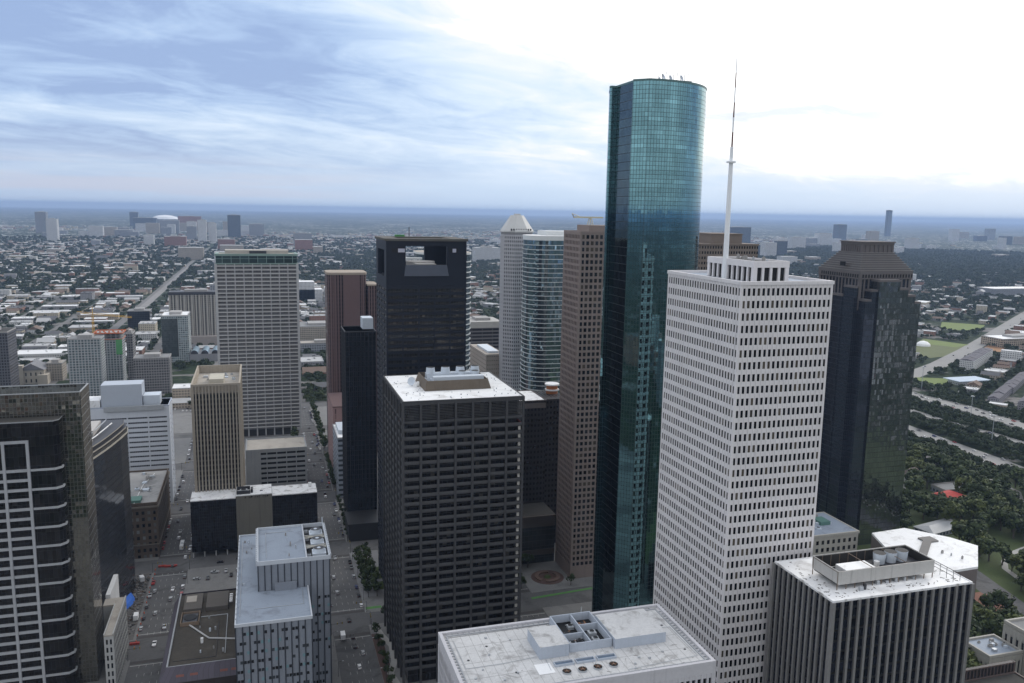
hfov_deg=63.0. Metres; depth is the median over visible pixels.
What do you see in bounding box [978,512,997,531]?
oak tree
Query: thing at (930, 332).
building
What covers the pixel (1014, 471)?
oak tree
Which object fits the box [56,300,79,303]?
building
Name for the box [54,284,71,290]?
building
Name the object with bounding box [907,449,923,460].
oak tree
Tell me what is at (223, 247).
block
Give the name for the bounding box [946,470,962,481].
oak tree
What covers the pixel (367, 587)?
street tree
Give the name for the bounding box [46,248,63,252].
block
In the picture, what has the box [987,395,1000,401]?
townhouse
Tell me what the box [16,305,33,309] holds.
building
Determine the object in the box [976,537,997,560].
oak tree
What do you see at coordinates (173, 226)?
block
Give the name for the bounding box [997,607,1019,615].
oak tree
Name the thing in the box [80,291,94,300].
building
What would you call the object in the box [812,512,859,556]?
limestone office
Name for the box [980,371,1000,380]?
building
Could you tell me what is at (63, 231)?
block
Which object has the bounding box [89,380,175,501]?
striped office
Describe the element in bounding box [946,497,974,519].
oak tree
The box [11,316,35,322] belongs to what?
building
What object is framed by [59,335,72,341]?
building
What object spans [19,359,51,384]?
church
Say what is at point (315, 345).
grey strip hall
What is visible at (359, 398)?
glass slab tower
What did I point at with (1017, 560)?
oak tree
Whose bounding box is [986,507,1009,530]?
oak tree
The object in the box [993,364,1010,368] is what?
building
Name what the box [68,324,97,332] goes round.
building
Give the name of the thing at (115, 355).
unfinished tower
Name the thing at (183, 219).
block
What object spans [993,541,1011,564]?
oak tree
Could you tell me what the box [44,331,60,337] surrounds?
building
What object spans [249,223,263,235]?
block
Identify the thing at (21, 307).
building
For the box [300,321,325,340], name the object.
brown school
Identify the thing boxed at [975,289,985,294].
building
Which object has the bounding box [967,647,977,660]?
oak tree
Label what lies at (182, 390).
building
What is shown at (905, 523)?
oak tree
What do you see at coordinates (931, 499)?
oak tree
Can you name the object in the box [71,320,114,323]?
building
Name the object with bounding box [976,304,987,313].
building
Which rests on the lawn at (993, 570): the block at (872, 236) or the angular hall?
the angular hall
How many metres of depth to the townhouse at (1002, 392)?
1135.97 m
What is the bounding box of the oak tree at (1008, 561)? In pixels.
[1002,556,1014,570]
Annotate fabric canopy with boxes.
[126,593,134,608]
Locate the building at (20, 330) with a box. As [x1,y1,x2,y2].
[16,329,24,332]
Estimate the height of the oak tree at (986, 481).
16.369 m
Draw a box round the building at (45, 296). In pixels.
[36,295,52,299]
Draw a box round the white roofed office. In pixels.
[438,603,715,682]
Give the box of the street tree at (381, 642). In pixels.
[377,640,385,646]
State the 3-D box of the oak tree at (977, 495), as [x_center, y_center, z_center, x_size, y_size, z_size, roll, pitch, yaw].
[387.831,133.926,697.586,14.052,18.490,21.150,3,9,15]
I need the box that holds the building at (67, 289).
[53,287,69,292]
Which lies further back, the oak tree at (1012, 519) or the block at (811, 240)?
the block at (811, 240)
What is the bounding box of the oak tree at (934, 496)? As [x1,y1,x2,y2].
[927,493,944,504]
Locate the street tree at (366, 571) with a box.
[358,568,369,577]
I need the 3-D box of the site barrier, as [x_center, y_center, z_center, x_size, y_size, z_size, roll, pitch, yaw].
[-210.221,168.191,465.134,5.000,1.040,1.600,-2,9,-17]
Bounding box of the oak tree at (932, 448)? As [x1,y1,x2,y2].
[924,443,942,455]
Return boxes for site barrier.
[130,641,139,645]
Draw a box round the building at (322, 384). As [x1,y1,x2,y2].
[311,382,326,390]
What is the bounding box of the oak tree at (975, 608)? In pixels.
[972,604,979,616]
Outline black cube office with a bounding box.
[127,307,151,327]
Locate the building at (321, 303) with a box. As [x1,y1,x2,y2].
[317,301,324,306]
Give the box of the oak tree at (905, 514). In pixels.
[900,509,911,518]
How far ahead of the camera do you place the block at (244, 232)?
7055.50 m
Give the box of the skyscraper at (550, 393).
[534,382,559,542]
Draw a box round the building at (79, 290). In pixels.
[75,288,98,293]
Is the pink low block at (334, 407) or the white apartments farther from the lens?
the white apartments
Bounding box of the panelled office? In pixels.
[234,517,331,682]
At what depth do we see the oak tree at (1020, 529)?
639.68 m
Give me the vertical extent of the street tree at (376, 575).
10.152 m
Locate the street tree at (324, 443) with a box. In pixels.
[321,440,327,447]
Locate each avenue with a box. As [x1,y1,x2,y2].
[0,248,375,401]
[140,265,192,307]
[914,312,1023,376]
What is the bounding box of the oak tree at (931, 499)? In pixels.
[926,498,939,506]
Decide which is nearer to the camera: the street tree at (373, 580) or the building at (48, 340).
the street tree at (373, 580)
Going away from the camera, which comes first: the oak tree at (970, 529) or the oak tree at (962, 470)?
the oak tree at (970, 529)
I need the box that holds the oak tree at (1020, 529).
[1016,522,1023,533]
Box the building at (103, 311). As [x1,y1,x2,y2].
[91,310,112,312]
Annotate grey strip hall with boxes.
[300,339,325,351]
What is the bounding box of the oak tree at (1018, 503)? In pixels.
[1010,497,1023,508]
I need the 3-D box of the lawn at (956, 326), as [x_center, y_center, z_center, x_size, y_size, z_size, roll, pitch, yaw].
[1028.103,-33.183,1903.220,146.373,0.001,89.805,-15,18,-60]
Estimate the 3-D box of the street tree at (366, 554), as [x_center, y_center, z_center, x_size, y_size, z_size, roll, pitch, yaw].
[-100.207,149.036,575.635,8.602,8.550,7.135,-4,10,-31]
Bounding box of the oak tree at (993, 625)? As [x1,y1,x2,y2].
[978,615,1003,635]
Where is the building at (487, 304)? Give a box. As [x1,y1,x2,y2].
[483,303,494,307]
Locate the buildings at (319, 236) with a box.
[0,225,1023,366]
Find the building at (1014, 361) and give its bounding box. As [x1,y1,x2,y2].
[999,358,1016,366]
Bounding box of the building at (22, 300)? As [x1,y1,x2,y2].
[6,299,25,302]
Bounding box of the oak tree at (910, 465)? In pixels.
[905,461,918,469]
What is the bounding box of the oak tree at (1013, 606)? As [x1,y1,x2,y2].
[999,604,1016,609]
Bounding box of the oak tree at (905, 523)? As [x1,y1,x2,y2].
[900,518,909,527]
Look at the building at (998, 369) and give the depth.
1334.77 m
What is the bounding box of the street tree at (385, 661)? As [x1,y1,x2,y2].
[382,655,390,663]
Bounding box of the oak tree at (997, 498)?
[991,494,1009,503]
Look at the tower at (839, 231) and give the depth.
9005.70 m
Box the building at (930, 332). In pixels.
[923,330,935,335]
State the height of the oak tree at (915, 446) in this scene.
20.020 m
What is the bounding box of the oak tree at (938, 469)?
[925,465,943,483]
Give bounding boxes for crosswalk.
[130,425,543,664]
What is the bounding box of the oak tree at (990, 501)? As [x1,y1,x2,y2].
[982,497,996,505]
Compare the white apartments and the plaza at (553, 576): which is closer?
the plaza at (553, 576)
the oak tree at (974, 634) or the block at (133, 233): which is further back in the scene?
the block at (133, 233)
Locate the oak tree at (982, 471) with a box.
[972,468,994,478]
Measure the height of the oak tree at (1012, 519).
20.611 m
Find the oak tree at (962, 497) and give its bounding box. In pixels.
[958,495,971,500]
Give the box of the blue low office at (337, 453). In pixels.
[333,422,342,496]
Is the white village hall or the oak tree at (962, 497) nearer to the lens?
the oak tree at (962, 497)
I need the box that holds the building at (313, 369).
[302,366,325,376]
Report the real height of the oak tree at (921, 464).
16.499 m
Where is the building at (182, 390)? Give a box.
[172,383,190,397]
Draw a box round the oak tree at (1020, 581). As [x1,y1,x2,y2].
[1012,578,1023,590]
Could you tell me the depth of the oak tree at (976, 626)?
476.31 m
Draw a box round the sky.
[0,0,1023,223]
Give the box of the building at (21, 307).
[9,306,25,312]
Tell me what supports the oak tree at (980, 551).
on the ground at (390, 223)
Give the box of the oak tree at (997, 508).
[989,505,1002,525]
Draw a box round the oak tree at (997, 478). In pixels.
[991,475,1011,490]
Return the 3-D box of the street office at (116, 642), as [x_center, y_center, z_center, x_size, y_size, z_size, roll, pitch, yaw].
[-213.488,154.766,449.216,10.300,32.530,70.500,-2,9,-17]
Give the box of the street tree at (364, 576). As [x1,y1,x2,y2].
[361,573,369,583]
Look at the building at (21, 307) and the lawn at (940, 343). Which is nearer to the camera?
the lawn at (940, 343)
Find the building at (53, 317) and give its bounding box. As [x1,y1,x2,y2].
[38,316,56,320]
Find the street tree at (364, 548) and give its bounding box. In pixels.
[362,546,371,552]
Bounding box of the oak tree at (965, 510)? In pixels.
[956,503,969,520]
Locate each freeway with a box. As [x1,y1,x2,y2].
[909,425,1023,467]
[910,410,1023,442]
[912,392,1023,427]
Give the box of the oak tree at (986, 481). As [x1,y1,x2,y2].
[978,479,990,483]
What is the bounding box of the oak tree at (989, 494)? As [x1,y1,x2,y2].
[981,490,1001,498]
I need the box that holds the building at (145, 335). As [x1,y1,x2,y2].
[135,331,158,339]
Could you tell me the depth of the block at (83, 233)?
6137.86 m
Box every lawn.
[857,440,1023,637]
[914,377,954,384]
[916,338,963,357]
[924,339,966,346]
[941,322,984,329]
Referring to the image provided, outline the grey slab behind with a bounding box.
[209,282,214,289]
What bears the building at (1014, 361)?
on the ground at (390, 223)
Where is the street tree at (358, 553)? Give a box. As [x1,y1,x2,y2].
[352,549,362,557]
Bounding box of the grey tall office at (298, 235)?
[293,232,311,245]
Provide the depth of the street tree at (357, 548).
584.97 m
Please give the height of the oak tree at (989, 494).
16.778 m
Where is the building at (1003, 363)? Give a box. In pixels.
[997,361,1009,365]
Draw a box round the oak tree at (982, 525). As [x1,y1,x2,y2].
[974,519,988,531]
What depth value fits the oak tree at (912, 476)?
741.66 m
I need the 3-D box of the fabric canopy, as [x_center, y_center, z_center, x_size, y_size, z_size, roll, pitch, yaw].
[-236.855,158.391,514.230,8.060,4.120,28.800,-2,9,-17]
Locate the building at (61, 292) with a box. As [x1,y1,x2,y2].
[48,290,64,294]
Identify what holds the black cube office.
on the ground at (390, 223)
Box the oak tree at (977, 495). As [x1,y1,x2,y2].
[967,491,985,500]
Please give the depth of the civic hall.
450.48 m
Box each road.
[976,571,1023,614]
[990,479,1023,501]
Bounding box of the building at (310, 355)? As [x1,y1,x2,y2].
[302,353,319,356]
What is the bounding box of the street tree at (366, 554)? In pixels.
[363,551,371,559]
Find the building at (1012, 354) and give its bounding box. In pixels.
[1000,349,1021,360]
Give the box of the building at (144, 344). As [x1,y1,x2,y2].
[137,342,148,349]
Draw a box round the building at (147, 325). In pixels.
[138,321,157,330]
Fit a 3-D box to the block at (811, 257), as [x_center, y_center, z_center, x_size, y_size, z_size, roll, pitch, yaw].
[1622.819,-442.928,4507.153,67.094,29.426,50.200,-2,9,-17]
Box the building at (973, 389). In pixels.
[963,386,979,392]
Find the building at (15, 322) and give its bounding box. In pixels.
[9,320,32,324]
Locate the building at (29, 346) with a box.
[21,343,50,349]
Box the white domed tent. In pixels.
[916,341,929,346]
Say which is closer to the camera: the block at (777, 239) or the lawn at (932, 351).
the lawn at (932, 351)
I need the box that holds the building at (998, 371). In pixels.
[984,368,1005,376]
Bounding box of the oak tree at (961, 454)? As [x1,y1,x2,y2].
[952,449,970,460]
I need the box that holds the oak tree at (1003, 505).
[997,501,1014,521]
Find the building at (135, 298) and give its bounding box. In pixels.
[124,297,139,301]
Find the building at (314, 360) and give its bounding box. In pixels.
[300,356,323,366]
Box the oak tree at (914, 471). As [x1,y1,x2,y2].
[905,468,924,479]
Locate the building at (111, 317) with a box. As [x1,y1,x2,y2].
[77,313,119,319]
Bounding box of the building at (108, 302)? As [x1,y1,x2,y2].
[98,300,116,305]
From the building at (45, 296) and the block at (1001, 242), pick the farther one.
the block at (1001, 242)
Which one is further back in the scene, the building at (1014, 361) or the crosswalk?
the building at (1014, 361)
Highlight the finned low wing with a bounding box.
[964,660,1023,682]
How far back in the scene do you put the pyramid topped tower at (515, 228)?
771.30 m
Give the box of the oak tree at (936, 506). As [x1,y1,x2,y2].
[928,501,944,518]
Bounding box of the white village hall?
[917,329,923,336]
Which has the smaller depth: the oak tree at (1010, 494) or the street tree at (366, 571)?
the street tree at (366, 571)
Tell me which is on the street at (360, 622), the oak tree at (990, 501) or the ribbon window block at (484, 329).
the ribbon window block at (484, 329)
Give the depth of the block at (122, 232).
6329.88 m
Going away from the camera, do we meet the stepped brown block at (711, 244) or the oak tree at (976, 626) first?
the oak tree at (976, 626)
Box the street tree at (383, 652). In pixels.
[377,649,389,658]
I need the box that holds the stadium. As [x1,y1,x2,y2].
[153,215,177,222]
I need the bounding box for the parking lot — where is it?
[173,408,191,413]
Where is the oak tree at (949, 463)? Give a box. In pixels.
[940,458,958,467]
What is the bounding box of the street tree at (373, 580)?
[370,578,381,590]
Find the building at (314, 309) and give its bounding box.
[308,307,321,311]
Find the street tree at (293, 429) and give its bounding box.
[290,426,297,432]
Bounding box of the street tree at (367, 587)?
[363,583,372,596]
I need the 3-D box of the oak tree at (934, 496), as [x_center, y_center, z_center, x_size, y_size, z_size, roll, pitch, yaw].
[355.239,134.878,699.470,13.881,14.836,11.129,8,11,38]
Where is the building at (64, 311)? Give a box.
[29,310,69,315]
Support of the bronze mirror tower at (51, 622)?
on the street at (360, 622)
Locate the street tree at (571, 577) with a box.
[566,573,574,584]
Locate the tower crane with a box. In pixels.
[76,308,131,334]
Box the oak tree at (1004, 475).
[989,469,1009,480]
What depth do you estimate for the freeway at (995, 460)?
886.10 m
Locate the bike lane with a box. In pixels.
[366,587,591,608]
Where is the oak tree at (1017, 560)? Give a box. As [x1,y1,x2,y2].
[1010,552,1023,572]
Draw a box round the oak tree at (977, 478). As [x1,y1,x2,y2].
[974,475,989,482]
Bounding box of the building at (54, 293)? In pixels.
[43,292,58,294]
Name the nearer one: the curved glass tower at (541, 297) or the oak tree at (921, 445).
the curved glass tower at (541, 297)
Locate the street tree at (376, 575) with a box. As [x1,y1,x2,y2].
[369,571,379,580]
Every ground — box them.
[0,207,1023,466]
[127,573,151,639]
[984,345,1003,351]
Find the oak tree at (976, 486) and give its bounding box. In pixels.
[965,481,992,495]
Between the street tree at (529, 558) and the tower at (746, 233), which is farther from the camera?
the tower at (746, 233)
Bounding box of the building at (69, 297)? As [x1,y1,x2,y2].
[61,295,75,299]
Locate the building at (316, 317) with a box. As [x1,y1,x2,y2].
[309,314,324,320]
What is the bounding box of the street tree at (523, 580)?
[521,575,526,588]
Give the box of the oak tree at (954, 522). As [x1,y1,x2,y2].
[950,519,967,539]
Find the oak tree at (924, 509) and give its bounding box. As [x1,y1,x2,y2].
[912,504,934,519]
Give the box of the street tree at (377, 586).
[372,582,381,595]
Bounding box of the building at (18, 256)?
[9,255,25,257]
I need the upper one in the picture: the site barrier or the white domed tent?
the white domed tent
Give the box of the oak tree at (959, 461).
[953,458,976,469]
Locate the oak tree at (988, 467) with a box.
[973,463,996,473]
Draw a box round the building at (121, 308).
[119,305,128,310]
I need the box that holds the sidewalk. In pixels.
[87,406,592,682]
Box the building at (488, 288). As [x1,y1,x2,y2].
[483,286,492,291]
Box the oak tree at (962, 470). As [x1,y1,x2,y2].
[954,465,976,477]
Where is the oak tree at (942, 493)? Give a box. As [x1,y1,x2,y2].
[935,491,945,498]
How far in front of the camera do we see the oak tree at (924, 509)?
674.12 m
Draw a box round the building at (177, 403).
[172,398,190,408]
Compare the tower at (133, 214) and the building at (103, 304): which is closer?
the building at (103, 304)
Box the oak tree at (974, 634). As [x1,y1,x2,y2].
[969,628,980,637]
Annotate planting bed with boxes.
[371,634,391,682]
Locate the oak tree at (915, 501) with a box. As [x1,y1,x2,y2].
[909,498,920,511]
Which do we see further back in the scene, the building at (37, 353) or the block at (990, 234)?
the block at (990, 234)
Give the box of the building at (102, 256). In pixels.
[96,255,109,257]
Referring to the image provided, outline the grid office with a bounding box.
[133,352,172,393]
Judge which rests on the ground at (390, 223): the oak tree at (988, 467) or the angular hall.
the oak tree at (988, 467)
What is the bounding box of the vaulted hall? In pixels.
[190,345,217,361]
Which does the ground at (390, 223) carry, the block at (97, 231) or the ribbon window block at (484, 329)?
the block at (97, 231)
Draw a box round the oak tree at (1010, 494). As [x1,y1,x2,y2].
[1001,488,1019,501]
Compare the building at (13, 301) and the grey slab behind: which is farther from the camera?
the building at (13, 301)
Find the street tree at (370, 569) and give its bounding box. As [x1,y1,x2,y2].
[367,566,375,575]
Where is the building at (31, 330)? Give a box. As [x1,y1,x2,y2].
[27,325,42,333]
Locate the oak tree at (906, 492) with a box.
[903,488,917,510]
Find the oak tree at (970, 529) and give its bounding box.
[953,519,981,542]
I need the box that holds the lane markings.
[130,411,542,682]
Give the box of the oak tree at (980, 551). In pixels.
[970,535,988,556]
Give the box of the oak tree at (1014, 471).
[1007,464,1023,487]
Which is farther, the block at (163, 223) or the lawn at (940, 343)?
the block at (163, 223)
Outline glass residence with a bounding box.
[161,310,191,361]
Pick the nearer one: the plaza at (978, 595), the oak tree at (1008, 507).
the plaza at (978, 595)
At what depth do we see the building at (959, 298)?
2407.76 m
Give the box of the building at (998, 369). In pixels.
[987,367,1007,371]
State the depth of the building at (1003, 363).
1368.81 m
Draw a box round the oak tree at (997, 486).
[986,482,1004,493]
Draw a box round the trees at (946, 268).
[0,234,1023,525]
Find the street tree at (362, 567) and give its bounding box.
[358,565,367,572]
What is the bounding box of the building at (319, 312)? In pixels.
[315,311,324,313]
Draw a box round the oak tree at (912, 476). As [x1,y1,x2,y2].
[908,475,925,485]
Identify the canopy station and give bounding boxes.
[944,376,989,384]
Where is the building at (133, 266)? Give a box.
[124,264,137,269]
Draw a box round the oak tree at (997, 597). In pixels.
[979,588,1015,611]
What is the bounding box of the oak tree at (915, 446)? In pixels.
[912,444,929,459]
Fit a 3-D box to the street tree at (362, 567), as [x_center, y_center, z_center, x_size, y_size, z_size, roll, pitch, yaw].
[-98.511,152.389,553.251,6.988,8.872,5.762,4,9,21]
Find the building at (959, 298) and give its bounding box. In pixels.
[956,296,962,302]
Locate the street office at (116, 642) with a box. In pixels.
[103,574,128,682]
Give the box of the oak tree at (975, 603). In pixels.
[973,599,981,606]
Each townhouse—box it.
[959,358,974,370]
[961,357,976,368]
[963,356,977,368]
[968,353,982,365]
[972,351,985,363]
[973,350,987,362]
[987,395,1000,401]
[993,390,1005,399]
[1008,384,1014,393]
[1017,399,1023,409]
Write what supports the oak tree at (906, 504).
on the ground at (390, 223)
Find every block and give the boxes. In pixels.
[45,358,66,380]
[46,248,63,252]
[59,230,67,233]
[78,231,87,235]
[88,226,103,236]
[91,240,100,244]
[104,227,117,235]
[114,229,133,236]
[126,329,135,379]
[128,231,139,236]
[130,468,170,558]
[133,217,156,228]
[135,223,145,230]
[143,234,154,244]
[145,223,159,232]
[158,588,236,682]
[159,220,179,232]
[161,227,171,234]
[164,235,186,245]
[167,224,175,233]
[178,216,200,222]
[178,247,203,259]
[180,223,186,230]
[186,221,196,225]
[186,225,196,238]
[190,482,317,557]
[217,230,227,235]
[218,239,234,248]
[220,245,243,250]
[223,221,227,229]
[241,225,248,229]
[241,230,248,235]
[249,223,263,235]
[295,239,312,249]
[313,246,322,252]
[327,392,341,470]
[469,316,498,366]
[470,344,498,376]
[472,246,499,261]
[490,239,499,243]
[517,390,555,563]
[698,232,758,269]
[760,242,776,255]
[773,238,787,241]
[777,256,797,263]
[787,237,805,247]
[805,256,820,259]
[806,238,816,243]
[806,244,819,246]
[814,233,831,244]
[832,238,840,242]
[832,243,840,251]
[865,231,879,240]
[894,247,903,252]
[904,238,918,248]
[926,245,935,248]
[948,229,959,241]
[959,232,968,237]
[973,235,986,240]
[976,286,1023,295]
[980,333,1023,347]
[984,229,995,239]
[997,237,1006,248]
[999,236,1012,244]
[1013,236,1023,243]
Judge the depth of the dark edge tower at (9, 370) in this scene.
1034.75 m
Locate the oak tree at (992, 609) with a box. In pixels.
[983,606,999,614]
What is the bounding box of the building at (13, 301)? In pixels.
[5,300,18,304]
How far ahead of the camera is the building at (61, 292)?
2245.80 m
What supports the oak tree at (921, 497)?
on the ground at (390, 223)
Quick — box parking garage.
[246,435,307,486]
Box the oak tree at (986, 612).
[976,607,997,633]
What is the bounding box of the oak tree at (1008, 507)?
[1001,505,1020,531]
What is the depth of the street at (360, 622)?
535.20 m
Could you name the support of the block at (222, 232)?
on the ground at (390, 223)
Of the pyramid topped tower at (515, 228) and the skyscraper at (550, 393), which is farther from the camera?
the pyramid topped tower at (515, 228)
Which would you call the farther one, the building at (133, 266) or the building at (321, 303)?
the building at (133, 266)
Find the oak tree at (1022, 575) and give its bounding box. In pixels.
[1016,571,1023,579]
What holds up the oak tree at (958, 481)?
on the ground at (390, 223)
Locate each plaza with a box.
[350,550,383,596]
[531,570,563,583]
[975,592,1003,610]
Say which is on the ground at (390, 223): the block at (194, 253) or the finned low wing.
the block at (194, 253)
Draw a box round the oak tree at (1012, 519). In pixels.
[1000,510,1023,538]
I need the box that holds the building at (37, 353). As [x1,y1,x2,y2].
[17,349,66,357]
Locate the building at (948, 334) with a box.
[946,333,960,338]
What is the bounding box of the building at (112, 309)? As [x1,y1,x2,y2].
[91,308,115,311]
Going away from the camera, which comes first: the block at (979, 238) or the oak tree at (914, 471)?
the oak tree at (914, 471)
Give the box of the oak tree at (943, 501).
[936,496,953,507]
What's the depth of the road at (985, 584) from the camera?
556.22 m
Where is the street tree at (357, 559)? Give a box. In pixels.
[354,554,363,560]
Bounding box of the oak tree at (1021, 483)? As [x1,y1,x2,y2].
[1018,477,1023,490]
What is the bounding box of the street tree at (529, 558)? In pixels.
[523,553,534,567]
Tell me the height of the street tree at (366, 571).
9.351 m
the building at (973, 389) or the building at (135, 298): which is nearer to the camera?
the building at (973, 389)
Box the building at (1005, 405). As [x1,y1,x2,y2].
[989,401,1007,407]
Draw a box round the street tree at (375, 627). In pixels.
[372,622,380,633]
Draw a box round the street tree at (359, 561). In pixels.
[356,557,364,564]
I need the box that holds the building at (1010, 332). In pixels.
[1005,330,1019,333]
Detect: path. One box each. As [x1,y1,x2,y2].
[372,626,399,682]
[1001,547,1023,577]
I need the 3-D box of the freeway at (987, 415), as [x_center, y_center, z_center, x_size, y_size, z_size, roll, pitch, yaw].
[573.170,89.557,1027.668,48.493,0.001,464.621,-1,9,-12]
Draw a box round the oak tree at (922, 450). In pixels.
[909,447,925,457]
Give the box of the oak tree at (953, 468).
[943,466,958,480]
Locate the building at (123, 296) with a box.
[116,295,142,298]
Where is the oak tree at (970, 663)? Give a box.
[966,658,981,667]
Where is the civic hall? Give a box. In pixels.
[968,617,1023,675]
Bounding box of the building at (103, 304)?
[96,302,105,307]
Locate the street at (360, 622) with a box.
[124,401,591,682]
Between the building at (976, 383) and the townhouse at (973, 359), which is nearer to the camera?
the building at (976, 383)
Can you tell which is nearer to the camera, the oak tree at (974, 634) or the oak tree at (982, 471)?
the oak tree at (974, 634)
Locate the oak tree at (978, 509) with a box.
[966,498,988,520]
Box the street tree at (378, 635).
[374,633,383,640]
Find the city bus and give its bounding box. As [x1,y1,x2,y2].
[179,540,184,549]
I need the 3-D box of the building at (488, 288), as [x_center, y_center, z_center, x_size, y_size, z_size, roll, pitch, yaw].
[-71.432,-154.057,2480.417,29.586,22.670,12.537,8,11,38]
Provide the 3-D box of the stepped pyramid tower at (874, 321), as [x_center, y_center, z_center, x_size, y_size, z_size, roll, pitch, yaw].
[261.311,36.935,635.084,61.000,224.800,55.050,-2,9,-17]
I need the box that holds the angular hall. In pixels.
[871,528,977,598]
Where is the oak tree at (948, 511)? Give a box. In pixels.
[939,500,963,519]
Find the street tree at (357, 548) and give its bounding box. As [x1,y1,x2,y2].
[353,546,360,552]
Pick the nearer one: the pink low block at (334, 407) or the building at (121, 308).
the pink low block at (334, 407)
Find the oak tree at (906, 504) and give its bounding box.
[901,495,912,511]
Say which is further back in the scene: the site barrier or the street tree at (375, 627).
the street tree at (375, 627)
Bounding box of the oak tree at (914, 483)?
[904,476,924,491]
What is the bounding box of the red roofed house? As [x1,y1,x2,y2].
[932,490,965,497]
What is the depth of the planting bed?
454.81 m
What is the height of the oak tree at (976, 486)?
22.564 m
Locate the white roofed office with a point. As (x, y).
(654, 643)
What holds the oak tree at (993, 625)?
on the ground at (390, 223)
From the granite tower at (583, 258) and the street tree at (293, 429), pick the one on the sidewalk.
the street tree at (293, 429)
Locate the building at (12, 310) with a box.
[6,308,19,313]
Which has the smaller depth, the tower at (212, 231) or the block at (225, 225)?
the tower at (212, 231)
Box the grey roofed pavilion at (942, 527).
[913,518,953,535]
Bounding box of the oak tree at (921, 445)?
[913,442,928,448]
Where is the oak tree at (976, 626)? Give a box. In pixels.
[970,616,982,635]
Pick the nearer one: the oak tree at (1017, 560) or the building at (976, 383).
the oak tree at (1017, 560)
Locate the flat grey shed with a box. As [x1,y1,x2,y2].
[930,482,962,492]
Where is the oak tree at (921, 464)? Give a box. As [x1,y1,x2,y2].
[913,459,931,468]
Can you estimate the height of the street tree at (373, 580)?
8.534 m
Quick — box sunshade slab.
[214,249,301,436]
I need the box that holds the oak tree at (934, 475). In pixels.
[920,469,940,488]
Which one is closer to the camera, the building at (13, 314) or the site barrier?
the site barrier
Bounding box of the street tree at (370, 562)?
[365,558,375,566]
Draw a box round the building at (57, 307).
[41,304,78,309]
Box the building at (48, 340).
[36,338,55,343]
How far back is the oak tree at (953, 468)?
779.25 m
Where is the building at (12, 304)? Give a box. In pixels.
[0,303,15,305]
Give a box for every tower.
[0,326,19,385]
[0,383,104,682]
[35,211,47,232]
[46,218,59,240]
[66,333,106,395]
[91,419,135,625]
[93,329,126,380]
[129,212,138,225]
[190,364,245,491]
[197,219,206,241]
[208,223,216,242]
[227,214,240,236]
[324,270,377,451]
[341,316,377,541]
[375,234,467,583]
[382,365,524,682]
[406,250,470,369]
[499,214,533,389]
[520,230,563,392]
[555,213,604,577]
[591,71,706,611]
[653,59,834,682]
[730,226,750,242]
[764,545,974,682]
[774,240,787,254]
[816,240,920,544]
[833,224,846,239]
[884,210,892,235]
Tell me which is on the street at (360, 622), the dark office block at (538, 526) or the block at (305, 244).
the dark office block at (538, 526)
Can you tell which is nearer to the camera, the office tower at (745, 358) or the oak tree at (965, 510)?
the office tower at (745, 358)
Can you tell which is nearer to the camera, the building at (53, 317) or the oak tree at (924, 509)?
the oak tree at (924, 509)
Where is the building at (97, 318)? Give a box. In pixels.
[84,317,107,319]
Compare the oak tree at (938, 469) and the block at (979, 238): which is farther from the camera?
the block at (979, 238)
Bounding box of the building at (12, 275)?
[4,274,16,277]
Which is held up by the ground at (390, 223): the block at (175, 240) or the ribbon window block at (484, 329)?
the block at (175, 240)
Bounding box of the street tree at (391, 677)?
[386,674,395,682]
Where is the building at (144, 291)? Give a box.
[136,289,146,294]
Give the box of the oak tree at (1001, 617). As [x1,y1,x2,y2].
[995,613,1011,635]
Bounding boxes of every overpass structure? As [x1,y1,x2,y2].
[910,409,1023,442]
[912,391,1018,427]
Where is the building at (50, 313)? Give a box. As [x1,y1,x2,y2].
[33,311,59,317]
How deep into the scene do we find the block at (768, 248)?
4843.50 m
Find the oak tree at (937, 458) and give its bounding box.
[928,452,947,464]
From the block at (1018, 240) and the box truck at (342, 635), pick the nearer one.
the box truck at (342, 635)
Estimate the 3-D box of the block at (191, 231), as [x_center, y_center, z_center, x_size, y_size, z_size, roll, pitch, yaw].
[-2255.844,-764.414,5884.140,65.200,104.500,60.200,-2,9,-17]
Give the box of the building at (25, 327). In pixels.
[14,325,28,330]
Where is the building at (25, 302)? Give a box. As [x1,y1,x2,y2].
[23,301,40,304]
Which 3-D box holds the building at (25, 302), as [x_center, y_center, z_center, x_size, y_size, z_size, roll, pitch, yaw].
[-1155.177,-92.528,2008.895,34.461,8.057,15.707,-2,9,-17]
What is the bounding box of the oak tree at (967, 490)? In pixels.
[959,485,974,494]
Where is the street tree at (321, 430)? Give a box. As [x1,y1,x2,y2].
[318,428,324,432]
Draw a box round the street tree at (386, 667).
[382,664,393,674]
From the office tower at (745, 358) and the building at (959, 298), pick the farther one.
the building at (959, 298)
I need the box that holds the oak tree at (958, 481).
[953,475,974,493]
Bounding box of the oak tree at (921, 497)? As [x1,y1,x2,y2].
[910,491,929,512]
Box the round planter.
[535,570,559,582]
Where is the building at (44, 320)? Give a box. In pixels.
[36,318,50,324]
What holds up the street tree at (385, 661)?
on the planting bed
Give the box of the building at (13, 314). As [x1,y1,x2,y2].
[0,313,16,316]
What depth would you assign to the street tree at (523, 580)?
541.10 m
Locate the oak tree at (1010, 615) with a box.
[1004,612,1023,617]
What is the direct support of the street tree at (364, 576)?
on the plaza at (374, 556)
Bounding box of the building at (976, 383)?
[967,380,981,387]
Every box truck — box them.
[133,612,138,620]
[139,575,144,581]
[340,630,345,639]
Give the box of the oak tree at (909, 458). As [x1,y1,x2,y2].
[905,456,917,463]
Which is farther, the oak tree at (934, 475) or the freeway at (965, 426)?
the freeway at (965, 426)
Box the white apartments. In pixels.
[299,280,324,301]

